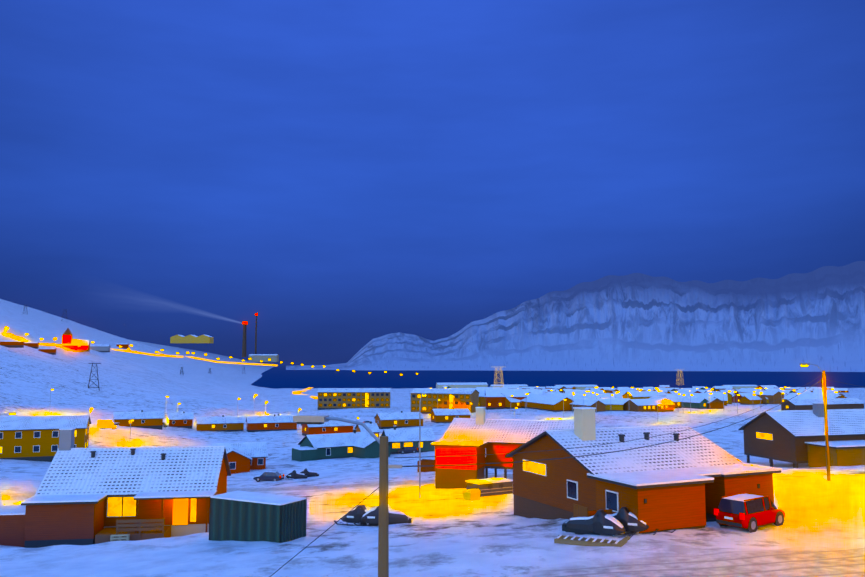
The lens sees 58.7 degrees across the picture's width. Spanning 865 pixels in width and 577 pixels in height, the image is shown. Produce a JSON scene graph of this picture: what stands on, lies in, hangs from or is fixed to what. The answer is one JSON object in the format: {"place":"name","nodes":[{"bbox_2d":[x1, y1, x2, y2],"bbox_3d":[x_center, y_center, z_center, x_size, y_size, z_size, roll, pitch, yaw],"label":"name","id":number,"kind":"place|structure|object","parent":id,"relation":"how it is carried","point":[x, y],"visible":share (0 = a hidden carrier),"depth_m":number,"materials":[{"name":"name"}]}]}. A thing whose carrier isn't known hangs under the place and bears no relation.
{"place":"outdoors","nodes":[
{"label":"outdoors","id":0,"kind":"place"},
{"bbox_2d":[195,311,241,322],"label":"smoke plume","id":1,"kind":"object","parent":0,"point":[218,317],"depth_m":1489.03,"materials":[{"name":"grey"}]},
{"bbox_2d":[0,388,478,473],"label":"houses","id":2,"kind":"structure","parent":0,"point":[32,438],"depth_m":172.04,"materials":[{"name":"white"}]},
{"bbox_2d":[0,305,683,389],"bbox_3d":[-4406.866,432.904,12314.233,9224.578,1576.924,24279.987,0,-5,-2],"label":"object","id":3,"kind":"object","parent":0,"point":[70,343],"visible":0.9,"depth_m":1176.95,"materials":[{"name":"black"}]},
{"bbox_2d":[0,299,864,576],"bbox_3d":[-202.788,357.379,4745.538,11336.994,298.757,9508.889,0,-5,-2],"label":"terrain","id":4,"kind":"structure","parent":0,"point":[820,532],"depth_m":60.05,"materials":[{"name":"white snow"}]},
{"bbox_2d":[0,428,230,547],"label":"dark red house","id":5,"kind":"structure","parent":4,"relation":"on","point":[86,496],"depth_m":58.56,"materials":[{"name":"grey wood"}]},
{"bbox_2d":[39,343,277,365],"bbox_3d":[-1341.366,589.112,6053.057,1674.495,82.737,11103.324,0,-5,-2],"label":"road","id":6,"kind":"structure","parent":4,"relation":"on","point":[175,356],"depth_m":2364.10,"materials":[{"name":"beige"}]},
{"bbox_2d":[209,491,306,542],"bbox_3d":[-10.788,14.425,47.309,5.647,3.140,2.440,-3,-6,28],"label":"shipping container","id":7,"kind":"object","parent":4,"relation":"on","point":[243,516],"visible":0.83,"depth_m":46.32,"materials":[{"name":"metal"}]},
{"bbox_2d":[292,387,317,398],"bbox_3d":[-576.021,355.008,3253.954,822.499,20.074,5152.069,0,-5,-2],"label":"road","id":8,"kind":"structure","parent":4,"relation":"on","point":[298,393],"depth_m":1081.72,"materials":[{"name":"beige"}]},
{"bbox_2d":[5,327,837,433],"bbox_3d":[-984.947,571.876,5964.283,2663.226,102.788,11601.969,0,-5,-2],"label":"street lamps","id":9,"kind":"object","parent":4,"relation":"on","point":[453,396],"visible":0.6,"depth_m":342.27,"materials":[{"name":"yellow metal"}]},
{"bbox_2d":[0,363,862,576],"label":"utility poles","id":10,"kind":"object","parent":4,"relation":"on","point":[383,543],"visible":0.96,"depth_m":23.47,"materials":[{"name":"wood"}]},
{"bbox_2d":[97,420,784,532],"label":"cars","id":11,"kind":"object","parent":4,"relation":"on","point":[750,513],"visible":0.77,"depth_m":42.53,"materials":[{"name":"red paint"}]},
{"bbox_2d":[285,468,676,546],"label":"snowmobiles","id":12,"kind":"object","parent":4,"relation":"on","point":[620,522],"visible":0.69,"depth_m":41.15,"materials":[{"name":"black"}]},
{"bbox_2d":[462,477,512,500],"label":"stack","id":13,"kind":"object","parent":4,"relation":"on","point":[476,489],"visible":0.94,"depth_m":69.72,"materials":[{"name":"yellow"}]},
{"bbox_2d":[417,398,864,488],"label":"houses","id":14,"kind":"structure","parent":4,"relation":"on","point":[792,431],"depth_m":85.58,"materials":[{"name":"black"}]},
{"bbox_2d":[436,382,848,411],"bbox_3d":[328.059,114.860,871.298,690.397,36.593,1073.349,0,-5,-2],"label":"buildings","id":15,"kind":"structure","parent":4,"relation":"on","point":[644,399],"depth_m":386.23,"materials":[{"name":"white"}]},
{"bbox_2d":[505,407,781,534],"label":"red brown house","id":16,"kind":"structure","parent":4,"relation":"on","point":[687,483],"depth_m":46.76,"materials":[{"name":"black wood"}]},
{"bbox_2d":[0,0,864,361],"label":"sky","id":17,"kind":"structure","parent":0,"point":[344,175],"materials":[{"name":"blue"}]},
{"bbox_2d":[251,362,864,388],"bbox_3d":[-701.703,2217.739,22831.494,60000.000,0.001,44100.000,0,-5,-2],"label":"fjord water","id":18,"kind":"structure","parent":0,"point":[278,376],"depth_m":2284.09,"materials":[{"name":"blue liquid"}]},
{"bbox_2d":[286,261,864,371],"bbox_3d":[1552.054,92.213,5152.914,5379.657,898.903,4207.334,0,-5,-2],"label":"mountain","id":19,"kind":"structure","parent":0,"point":[644,322],"depth_m":5071.76,"materials":[{"name":"white snow"}]}
]}

